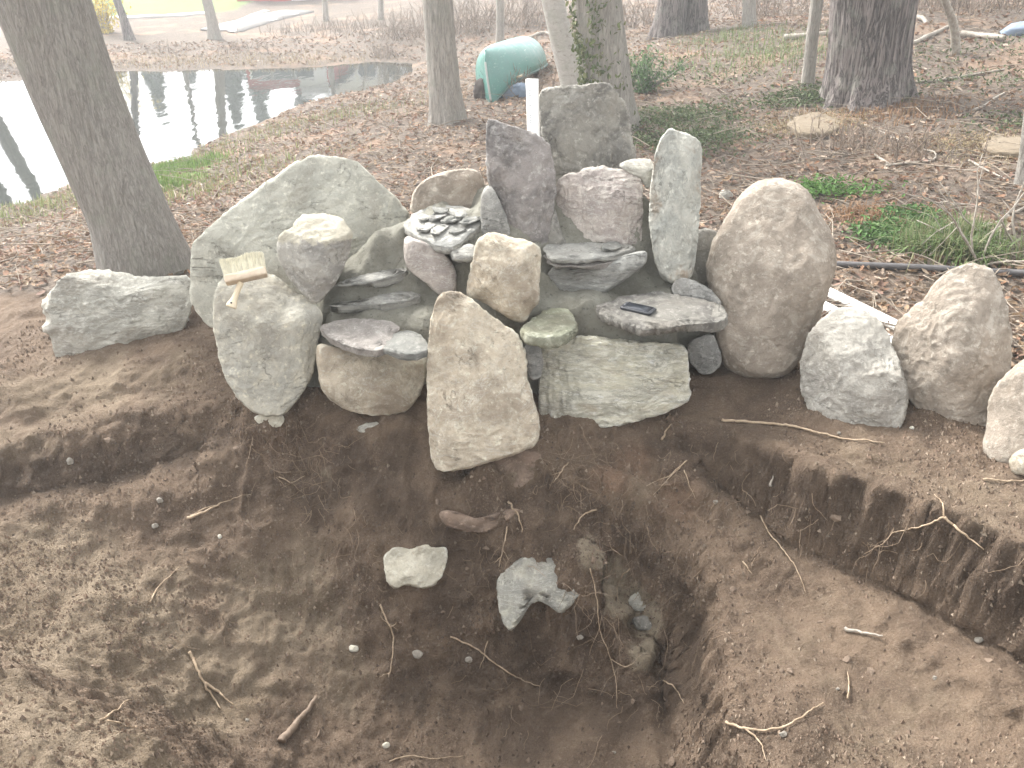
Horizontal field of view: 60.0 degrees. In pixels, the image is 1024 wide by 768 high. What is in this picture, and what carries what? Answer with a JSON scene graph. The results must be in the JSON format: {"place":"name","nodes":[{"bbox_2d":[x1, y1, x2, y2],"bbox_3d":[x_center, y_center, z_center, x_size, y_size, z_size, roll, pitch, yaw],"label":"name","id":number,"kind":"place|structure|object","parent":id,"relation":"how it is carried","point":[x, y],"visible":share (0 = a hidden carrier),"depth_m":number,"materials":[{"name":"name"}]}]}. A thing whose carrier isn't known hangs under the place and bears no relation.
{"place":"outdoors","nodes":[
{"label":"outdoors","id":0,"kind":"place"},
{"bbox_2d":[108,12,204,19],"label":"path","id":1,"kind":"structure","parent":0,"point":[166,15],"depth_m":22.96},
{"bbox_2d":[0,61,412,207],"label":"pond water","id":2,"kind":"structure","parent":0,"point":[174,113],"depth_m":12.92,"materials":[{"name":"grey liquid"}]},
{"bbox_2d":[200,10,313,31],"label":"path","id":3,"kind":"structure","parent":0,"point":[257,20],"depth_m":21.89,"materials":[{"name":"concrete"}]},
{"bbox_2d":[0,0,1023,767],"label":"ground","id":4,"kind":"structure","parent":0,"point":[976,688],"depth_m":3.31,"materials":[{"name":"soil"}]},
{"bbox_2d":[0,0,190,276],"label":"tree","id":5,"kind":"object","parent":4,"relation":"on","point":[59,52],"visible":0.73,"depth_m":4.32,"materials":[{"name":"brown plant"}]},
{"bbox_2d":[92,0,130,33],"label":"bush","id":6,"kind":"object","parent":4,"relation":"on","point":[104,21],"visible":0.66,"depth_m":19.95,"materials":[{"name":"yellow plant"}]},
{"bbox_2d":[41,269,191,356],"bbox_3d":[-1.792,-0.327,4.060,0.655,0.419,0.350,-15,31,-27],"label":"boulder","id":7,"kind":"object","parent":4,"relation":"on","point":[86,310],"visible":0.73,"depth_m":3.95,"materials":[{"name":"stone"}]},
{"bbox_2d":[113,0,135,40],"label":"tree","id":8,"kind":"object","parent":4,"relation":"on","point":[127,32],"visible":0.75,"depth_m":18.92,"materials":[{"name":"grey wood"}]},
{"bbox_2d":[151,144,248,191],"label":"grass","id":9,"kind":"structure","parent":4,"relation":"on","point":[191,163],"depth_m":8.53,"materials":[{"name":"green plant"}]},
{"bbox_2d":[0,46,408,72],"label":"grass","id":10,"kind":"structure","parent":4,"relation":"on","point":[246,57],"depth_m":16.86,"materials":[{"name":"beige plant"}]},
{"bbox_2d":[188,650,233,708],"bbox_3d":[-1.054,1.023,3.057,0.204,0.142,0.048,17,32,30],"label":"root","id":11,"kind":"object","parent":4,"relation":"on","point":[206,684],"visible":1,"depth_m":3.05,"materials":[{"name":"brown plant"}]},
{"bbox_2d":[201,0,222,39],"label":"tree","id":12,"kind":"object","parent":4,"relation":"on","point":[213,30],"visible":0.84,"depth_m":19.09,"materials":[{"name":"grey plant"}]},
{"bbox_2d":[0,93,427,230],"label":"grass","id":13,"kind":"structure","parent":4,"relation":"on","point":[42,202],"depth_m":7.95,"materials":[{"name":"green plant"}]},
{"bbox_2d":[213,273,322,416],"bbox_3d":[-0.950,-0.150,3.519,0.426,0.550,0.346,-12,29,-22],"label":"boulder","id":14,"kind":"object","parent":4,"relation":"on","point":[267,331],"visible":0.97,"depth_m":3.43,"materials":[{"name":"stone"}]},
{"bbox_2d":[219,251,267,308],"bbox_3d":[-0.974,-0.383,3.239,0.163,0.188,0.140,-8,28,-16],"label":"brush","id":15,"kind":"object","parent":14,"relation":"on","point":[241,269],"visible":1,"depth_m":3.21,"materials":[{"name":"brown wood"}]},
{"bbox_2d":[254,415,284,426],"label":"embedded stone","id":16,"kind":"object","parent":4,"relation":"on","point":[276,421],"visible":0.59,"depth_m":3.50,"materials":[{"name":"stone"}]},
{"bbox_2d":[237,19,344,37],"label":"dry shrub","id":17,"kind":"object","parent":4,"relation":"on","point":[287,31],"visible":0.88,"depth_m":19.97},
{"bbox_2d":[277,694,317,743],"bbox_3d":[-0.735,1.158,3.061,0.034,0.036,0.216,11,29,21],"label":"stick","id":18,"kind":"object","parent":4,"relation":"on","point":[292,728],"visible":1,"depth_m":3.04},
{"bbox_2d":[190,154,409,327],"bbox_3d":[-0.938,-0.632,3.940,0.982,0.725,0.373,-5,27,-10],"label":"stone","id":19,"kind":"object","parent":4,"relation":"on","point":[361,200],"visible":0.58,"depth_m":3.85,"materials":[{"name":"stone"}]},
{"bbox_2d":[267,13,407,35],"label":"dry shrub","id":20,"kind":"object","parent":4,"relation":"on","point":[346,23],"visible":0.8,"depth_m":20.08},
{"bbox_2d":[316,343,426,415],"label":"stone","id":21,"kind":"object","parent":4,"relation":"on","point":[387,384],"visible":0.8,"depth_m":3.44,"materials":[{"name":"beige stone"}]},
{"bbox_2d":[320,318,399,356],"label":"slab","id":22,"kind":"structure","parent":21,"relation":"on","point":[369,337],"depth_m":3.39,"materials":[{"name":"stone"}]},
{"bbox_2d":[383,330,427,360],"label":"slab","id":23,"kind":"structure","parent":21,"relation":"on","point":[406,345],"depth_m":3.30,"materials":[{"name":"grey stone"}]},
{"bbox_2d":[333,6,460,44],"bbox_3d":[-2.419,-7.463,18.312,2.553,0.682,2.298,-15,31,-27],"label":"dry shrub","id":24,"kind":"object","parent":4,"relation":"on","point":[399,29],"visible":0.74,"depth_m":18.37,"materials":[{"name":"plant"}]},
{"bbox_2d":[383,545,447,588],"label":"embedded stone","id":25,"kind":"object","parent":4,"relation":"on","point":[423,566],"visible":1,"depth_m":3.30,"materials":[{"name":"stone"}]},
{"bbox_2d":[422,0,466,126],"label":"tree","id":26,"kind":"object","parent":4,"relation":"on","point":[446,103],"visible":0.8,"depth_m":8.52,"materials":[{"name":"brown plant"}]},
{"bbox_2d":[393,0,545,38],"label":"dry shrub","id":27,"kind":"object","parent":4,"relation":"on","point":[466,20],"visible":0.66,"depth_m":17.70,"materials":[{"name":"plant"}]},
{"bbox_2d":[439,508,520,532],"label":"embedded stone","id":28,"kind":"object","parent":4,"relation":"on","point":[458,521],"visible":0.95,"depth_m":3.31,"materials":[{"name":"stone"}]},
{"bbox_2d":[426,291,539,471],"bbox_3d":[-0.110,-0.011,3.337,0.432,0.647,0.435,0,27,0],"label":"stone","id":29,"kind":"object","parent":4,"relation":"on","point":[481,408],"visible":1,"depth_m":3.26,"materials":[{"name":"beige stone"}]},
{"bbox_2d":[495,0,503,42],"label":"tree","id":30,"kind":"object","parent":4,"relation":"on","point":[499,20],"visible":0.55,"depth_m":15.84,"materials":[{"name":"grey plant"}]},
{"bbox_2d":[0,0,1023,367],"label":"leaf litter","id":31,"kind":"object","parent":4,"relation":"on","point":[710,200],"visible":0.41,"depth_m":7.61,"materials":[{"name":"plant"}]},
{"bbox_2d":[476,36,547,101],"bbox_3d":[0.009,-4.141,11.501,0.832,0.626,4.078,-7,22,12],"label":"canoe","id":32,"kind":"object","parent":4,"relation":"on","point":[495,66],"visible":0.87,"depth_m":10.16,"materials":[{"name":"green plastic"}]},
{"bbox_2d":[0,319,1023,767],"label":"soil clods","id":33,"kind":"object","parent":4,"relation":"on","point":[734,589],"visible":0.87,"depth_m":3.07,"materials":[{"name":"soil"}]},
{"bbox_2d":[500,82,525,98],"bbox_3d":[0.067,-3.327,10.162,0.410,0.267,0.328,0,27,0],"label":"tarp","id":34,"kind":"object","parent":4,"relation":"on","point":[519,89],"visible":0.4,"depth_m":10.04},
{"bbox_2d":[453,0,574,33],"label":"dry shrub","id":35,"kind":"object","parent":4,"relation":"on","point":[531,14],"visible":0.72,"depth_m":17.52,"materials":[{"name":"plant"}]},
{"bbox_2d":[307,182,721,393],"bbox_3d":[0.007,-0.227,3.852,2.014,1.207,1.248,0,27,0],"label":"mortar","id":36,"kind":"object","parent":4,"relation":"on","point":[379,250],"visible":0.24,"depth_m":3.63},
{"bbox_2d":[277,213,352,302],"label":"stone","id":37,"kind":"object","parent":36,"relation":"on","point":[313,251],"visible":1,"depth_m":3.46,"materials":[{"name":"stone"}]},
{"bbox_2d":[335,268,407,287],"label":"slab","id":38,"kind":"structure","parent":36,"relation":"on","point":[385,278],"depth_m":3.60,"materials":[{"name":"grey stone"}]},
{"bbox_2d":[329,291,420,312],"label":"slab","id":39,"kind":"structure","parent":36,"relation":"on","point":[394,300],"depth_m":3.58,"materials":[{"name":"grey stone"}]},
{"bbox_2d":[403,236,456,294],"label":"stone","id":40,"kind":"object","parent":36,"relation":"on","point":[430,267],"visible":0.91,"depth_m":3.54,"materials":[{"name":"stone"}]},
{"bbox_2d":[404,204,480,253],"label":"slab","id":41,"kind":"structure","parent":40,"relation":"on","point":[445,242],"depth_m":3.59,"materials":[{"name":"grey stone"}]},
{"bbox_2d":[410,168,484,212],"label":"stone","id":42,"kind":"object","parent":36,"relation":"on","point":[458,187],"visible":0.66,"depth_m":3.85,"materials":[{"name":"stone"}]},
{"bbox_2d":[450,244,474,262],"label":"stone","id":43,"kind":"object","parent":36,"relation":"on","point":[464,253],"visible":0.85,"depth_m":3.47,"materials":[{"name":"grey stone"}]},
{"bbox_2d":[480,186,509,235],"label":"stone","id":44,"kind":"object","parent":36,"relation":"on","point":[493,217],"visible":0.86,"depth_m":3.62,"materials":[{"name":"stone"}]},
{"bbox_2d":[466,232,541,322],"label":"stone","id":45,"kind":"object","parent":36,"relation":"on","point":[504,275],"visible":1,"depth_m":3.39,"materials":[{"name":"beige stone"}]},
{"bbox_2d":[485,119,556,244],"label":"stone","id":46,"kind":"object","parent":36,"relation":"on","point":[520,173],"visible":0.88,"depth_m":3.63,"materials":[{"name":"stone"}]},
{"bbox_2d":[526,79,539,135],"bbox_3d":[0.093,-1.004,3.757,0.053,0.546,0.167,-4,27,-8],"label":"plastic pipe","id":47,"kind":"object","parent":36,"relation":"on","point":[532,101],"visible":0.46,"depth_m":3.69,"materials":[{"name":"white"}]},
{"bbox_2d":[524,344,542,379],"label":"stone","id":48,"kind":"object","parent":36,"relation":"on","point":[534,356],"visible":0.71,"depth_m":3.40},
{"bbox_2d":[520,308,577,349],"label":"slab","id":49,"kind":"structure","parent":36,"relation":"on","point":[550,328],"depth_m":3.34,"materials":[{"name":"stone"}]},
{"bbox_2d":[548,210,565,244],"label":"stone","id":50,"kind":"object","parent":36,"relation":"on","point":[555,235],"visible":0.59,"depth_m":3.70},
{"bbox_2d":[539,82,636,181],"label":"stone","id":51,"kind":"object","parent":36,"relation":"on","point":[584,126],"visible":0.72,"depth_m":3.87,"materials":[{"name":"stone"}]},
{"bbox_2d":[548,251,646,292],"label":"stone","id":52,"kind":"object","parent":36,"relation":"on","point":[617,271],"visible":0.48,"depth_m":3.61,"materials":[{"name":"grey stone"}]},
{"bbox_2d":[543,251,637,269],"bbox_3d":[0.344,-0.521,3.669,0.441,0.032,0.231,-9,28,-17],"label":"slab","id":53,"kind":"object","parent":52,"relation":"on","point":[596,265],"depth_m":3.57,"materials":[{"name":"stone"}]},
{"bbox_2d":[543,242,635,263],"bbox_3d":[0.323,-0.546,3.659,0.410,0.032,0.235,-10,29,-18],"label":"slab","id":54,"kind":"object","parent":53,"relation":"on","point":[579,253],"depth_m":3.61,"materials":[{"name":"grey stone"}]},
{"bbox_2d":[555,165,643,244],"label":"stone","id":55,"kind":"object","parent":36,"relation":"on","point":[603,203],"visible":0.71,"depth_m":3.70,"materials":[{"name":"stone"}]},
{"bbox_2d":[619,158,652,187],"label":"stone","id":56,"kind":"object","parent":55,"relation":"on","point":[641,168],"visible":0.88,"depth_m":3.68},
{"bbox_2d":[595,291,727,335],"bbox_3d":[0.585,-0.275,3.468,0.499,0.062,0.360,-8,28,-15],"label":"slab","id":57,"kind":"object","parent":36,"relation":"on","point":[673,313],"depth_m":3.40,"materials":[{"name":"grey stone"}]},
{"bbox_2d":[620,302,656,315],"bbox_3d":[0.488,-0.292,3.432,0.132,0.013,0.068,16,31,28],"label":"phone","id":58,"kind":"object","parent":57,"relation":"on","point":[639,308],"visible":1,"depth_m":3.42,"materials":[{"name":"black plastic"}]},
{"bbox_2d":[648,128,701,283],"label":"stone","id":59,"kind":"object","parent":36,"relation":"on","point":[674,203],"visible":0.99,"depth_m":3.57,"materials":[{"name":"grey stone"}]},
{"bbox_2d":[671,278,720,303],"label":"stone","id":60,"kind":"object","parent":36,"relation":"on","point":[688,287],"visible":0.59,"depth_m":3.58,"materials":[{"name":"stone"}]},
{"bbox_2d":[694,228,716,286],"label":"stone","id":61,"kind":"object","parent":36,"relation":"on","point":[706,237],"visible":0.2,"depth_m":3.81,"materials":[{"name":"stone"}]},
{"bbox_2d":[491,449,540,487],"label":"embedded stone","id":62,"kind":"object","parent":4,"relation":"on","point":[520,464],"visible":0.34,"depth_m":3.38,"materials":[{"name":"stone"}]},
{"bbox_2d":[479,61,556,98],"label":"dry shrub","id":63,"kind":"object","parent":4,"relation":"on","point":[524,77],"visible":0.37,"depth_m":10.08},
{"bbox_2d":[496,557,578,630],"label":"embedded stone","id":64,"kind":"object","parent":4,"relation":"on","point":[522,587],"visible":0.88,"depth_m":3.29,"materials":[{"name":"stone"}]},
{"bbox_2d":[57,400,1023,767],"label":"hair roots","id":65,"kind":"object","parent":4,"relation":"hanging from","point":[867,544],"visible":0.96,"depth_m":3.33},
{"bbox_2d":[542,0,582,84],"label":"tree","id":66,"kind":"object","parent":4,"relation":"on","point":[558,27],"visible":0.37,"depth_m":8.35,"materials":[{"name":"brown plant"}]},
{"bbox_2d":[565,0,641,132],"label":"tree","id":67,"kind":"object","parent":4,"relation":"on","point":[601,46],"visible":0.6,"depth_m":7.56,"materials":[{"name":"brown plant"}]},
{"bbox_2d":[538,335,690,427],"bbox_3d":[0.409,-0.002,3.612,0.612,0.444,0.344,0,27,0],"label":"stone","id":68,"kind":"object","parent":4,"relation":"on","point":[603,382],"visible":0.79,"depth_m":3.49,"materials":[{"name":"stone"}]},
{"bbox_2d":[628,591,645,610],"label":"embedded stone","id":69,"kind":"object","parent":4,"relation":"on","point":[636,604],"visible":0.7,"depth_m":3.43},
{"bbox_2d":[622,0,657,29],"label":"dry shrub","id":70,"kind":"object","parent":4,"relation":"on","point":[646,11],"visible":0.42,"depth_m":15.73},
{"bbox_2d":[632,615,651,630],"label":"embedded stone","id":71,"kind":"object","parent":4,"relation":"on","point":[642,623],"visible":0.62,"depth_m":3.40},
{"bbox_2d":[628,42,694,92],"bbox_3d":[1.308,-3.302,9.326,1.128,0.500,0.592,-3,27,-5],"label":"bush","id":72,"kind":"object","parent":4,"relation":"on","point":[644,83],"visible":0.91,"depth_m":9.36,"materials":[{"name":"green plant"}]},
{"bbox_2d":[646,0,687,39],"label":"tree","id":73,"kind":"object","parent":4,"relation":"on","point":[671,15],"visible":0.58,"depth_m":13.03,"materials":[{"name":"brown wood"}]},
{"bbox_2d":[685,0,709,33],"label":"tree","id":74,"kind":"object","parent":4,"relation":"on","point":[697,20],"visible":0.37,"depth_m":13.19,"materials":[{"name":"grey wood"}]},
{"bbox_2d":[687,334,721,374],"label":"stone","id":75,"kind":"object","parent":4,"relation":"on","point":[704,355],"visible":0.98,"depth_m":3.68,"materials":[{"name":"stone"}]},
{"bbox_2d":[631,96,789,162],"bbox_3d":[1.446,-2.270,7.776,1.913,0.172,2.556,0,27,0],"label":"ground cover","id":76,"kind":"object","parent":4,"relation":"on","point":[697,133],"visible":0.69,"depth_m":7.82,"materials":[{"name":"green plant"}]},
{"bbox_2d":[647,19,828,84],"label":"grass","id":77,"kind":"structure","parent":4,"relation":"on","point":[723,36],"depth_m":10.70,"materials":[{"name":"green plant"}]},
{"bbox_2d":[742,0,756,27],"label":"tree","id":78,"kind":"object","parent":4,"relation":"on","point":[748,12],"visible":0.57,"depth_m":12.74,"materials":[{"name":"grey plant"}]},
{"bbox_2d":[708,0,829,19],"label":"dry shrub","id":79,"kind":"object","parent":4,"relation":"on","point":[765,8],"visible":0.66,"depth_m":14.13,"materials":[{"name":"plant"}]},
{"bbox_2d":[706,178,836,378],"bbox_3d":[1.077,-0.439,3.719,0.526,0.811,0.496,0,27,0],"label":"boulder","id":80,"kind":"object","parent":4,"relation":"on","point":[771,264],"visible":0.91,"depth_m":3.56,"materials":[{"name":"stone"}]},
{"bbox_2d":[535,44,1011,230],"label":"grass","id":81,"kind":"structure","parent":4,"relation":"on","point":[871,212],"depth_m":7.31,"materials":[{"name":"green plant"}]},
{"bbox_2d":[725,702,823,760],"bbox_3d":[0.788,0.969,2.597,0.284,0.061,0.166,-15,31,-28],"label":"root","id":82,"kind":"object","parent":4,"relation":"on","point":[747,729],"visible":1,"depth_m":2.56,"materials":[{"name":"beige plant"}]},
{"bbox_2d":[721,418,884,442],"bbox_3d":[1.102,0.171,3.382,0.600,0.080,0.067,14,30,26],"label":"stick","id":83,"kind":"object","parent":4,"relation":"on","point":[763,422],"visible":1,"depth_m":3.43,"materials":[{"name":"wood"}]},
{"bbox_2d":[801,0,823,87],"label":"tree","id":84,"kind":"object","parent":4,"relation":"on","point":[811,47],"visible":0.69,"depth_m":8.66,"materials":[{"name":"grey plant"}]},
{"bbox_2d":[787,112,845,140],"bbox_3d":[2.617,-2.204,7.614,0.450,0.142,1.061,13,30,24],"label":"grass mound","id":85,"kind":"object","parent":4,"relation":"on","point":[803,122],"depth_m":7.42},
{"bbox_2d":[723,77,932,111],"bbox_3d":[2.891,-2.726,8.390,1.281,0.225,1.766,-16,31,-28],"label":"ground cover","id":86,"kind":"object","parent":4,"relation":"on","point":[812,94],"visible":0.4,"depth_m":8.49,"materials":[{"name":"green plant"}]},
{"bbox_2d":[663,32,1023,133],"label":"ground cover","id":87,"kind":"object","parent":4,"relation":"on","point":[1020,117],"visible":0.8,"depth_m":8.52,"materials":[{"name":"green plant"}]},
{"bbox_2d":[790,173,907,203],"bbox_3d":[2.175,-1.281,5.843,0.774,0.103,0.663,19,33,33],"label":"ground cover","id":88,"kind":"object","parent":4,"relation":"on","point":[822,186],"visible":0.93,"depth_m":5.87,"materials":[{"name":"green plant"}]},
{"bbox_2d":[787,111,918,157],"bbox_3d":[2.574,-1.933,6.883,0.877,0.258,0.839,22,34,37],"label":"dry shrub","id":89,"kind":"object","parent":4,"relation":"on","point":[852,142],"visible":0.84,"depth_m":6.82,"materials":[{"name":"plant"}]},
{"bbox_2d":[799,307,908,427],"bbox_3d":[1.321,-0.044,3.450,0.376,0.476,0.434,0,27,0],"label":"boulder","id":90,"kind":"object","parent":4,"relation":"on","point":[851,371],"visible":0.89,"depth_m":3.36,"materials":[{"name":"grey stone"}]},
{"bbox_2d":[827,287,896,329],"bbox_3d":[1.692,-0.344,4.231,0.058,0.089,1.021,-12,30,-23],"label":"plastic pipe","id":91,"kind":"object","parent":4,"relation":"on","point":[846,299],"visible":0.25,"depth_m":4.25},
{"bbox_2d":[818,0,918,113],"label":"tree","id":92,"kind":"object","parent":4,"relation":"on","point":[869,54],"visible":0.79,"depth_m":7.81,"materials":[{"name":"brown wood"}]},
{"bbox_2d":[737,104,1022,171],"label":"grass","id":93,"kind":"structure","parent":4,"relation":"on","point":[945,143],"depth_m":6.88,"materials":[{"name":"beige plant"}]},
{"bbox_2d":[834,201,988,254],"bbox_3d":[2.280,-0.898,5.078,0.914,0.140,0.824,-11,29,-20],"label":"ground cover","id":94,"kind":"object","parent":4,"relation":"on","point":[874,230],"visible":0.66,"depth_m":5.14,"materials":[{"name":"green plant"}]},
{"bbox_2d":[854,117,995,163],"bbox_3d":[3.034,-1.829,6.583,0.911,0.255,0.891,0,27,0],"label":"dry shrub","id":95,"kind":"object","parent":4,"relation":"on","point":[915,147],"visible":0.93,"depth_m":6.54,"materials":[{"name":"plant"}]},
{"bbox_2d":[837,261,1023,276],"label":"hose","id":96,"kind":"object","parent":4,"relation":"on","point":[904,266],"visible":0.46,"depth_m":4.62,"materials":[{"name":"plastic"}]},
{"bbox_2d":[892,494,983,549],"bbox_3d":[1.397,0.458,2.875,0.277,0.152,0.107,21,34,35],"label":"root","id":97,"kind":"object","parent":4,"relation":"on","point":[951,523],"visible":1,"depth_m":2.83,"materials":[{"name":"beige plant"}]},
{"bbox_2d":[869,199,1023,276],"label":"grass","id":98,"kind":"structure","parent":4,"relation":"on","point":[954,243],"depth_m":4.76,"materials":[{"name":"green plant"}]},
{"bbox_2d":[941,0,960,53],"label":"dead stem","id":99,"kind":"object","parent":4,"relation":"on","point":[955,45],"visible":0.82,"depth_m":9.14,"materials":[{"name":"brown wood"}]},
{"bbox_2d":[891,262,1012,425],"bbox_3d":[1.700,-0.149,3.423,0.432,0.635,0.403,14,30,25],"label":"boulder","id":100,"kind":"object","parent":4,"relation":"on","point":[952,340],"visible":0.88,"depth_m":3.30,"materials":[{"name":"stone"}]},
{"bbox_2d":[910,153,1023,265],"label":"bare shrub","id":101,"kind":"object","parent":4,"relation":"on","point":[972,229],"visible":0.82,"depth_m":4.55,"materials":[{"name":"plant"}]},
{"bbox_2d":[916,167,1023,251],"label":"bare shrub","id":102,"kind":"object","parent":4,"relation":"on","point":[1003,224],"visible":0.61,"depth_m":4.80,"materials":[{"name":"brown wood"}]},
{"bbox_2d":[918,0,1023,18],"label":"dry shrub","id":103,"kind":"object","parent":4,"relation":"on","point":[972,4],"visible":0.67,"depth_m":10.82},
{"bbox_2d":[960,30,1006,40],"bbox_3d":[5.141,-3.775,9.634,0.143,0.089,0.627,-9,28,-17],"label":"fallen log","id":104,"kind":"object","parent":4,"relation":"on","point":[969,34],"visible":0.94,"depth_m":9.69,"materials":[{"name":"brown wood"}]},
{"bbox_2d":[982,135,1020,158],"bbox_3d":[3.761,-1.740,6.563,0.456,0.146,0.863,20,33,34],"label":"grass mound","id":105,"kind":"object","parent":4,"relation":"on","point":[996,147],"depth_m":6.38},
{"bbox_2d":[982,359,1023,462],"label":"boulder","id":106,"kind":"object","parent":4,"relation":"on","point":[1003,440],"visible":0.86,"depth_m":3.09,"materials":[{"name":"stone"}]},
{"bbox_2d":[1000,21,1023,35],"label":"tarp","id":107,"kind":"object","parent":4,"relation":"on","point":[1013,29],"visible":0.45,"depth_m":9.63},
{"bbox_2d":[1009,449,1023,475],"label":"stone","id":108,"kind":"object","parent":4,"relation":"on","point":[1016,462],"visible":0.98,"depth_m":2.98,"materials":[{"name":"beige stone"}]},
{"bbox_2d":[1013,114,1023,187],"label":"tree","id":109,"kind":"object","parent":4,"relation":"on","point":[1019,176],"visible":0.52,"depth_m":5.63,"materials":[{"name":"grey plant"}]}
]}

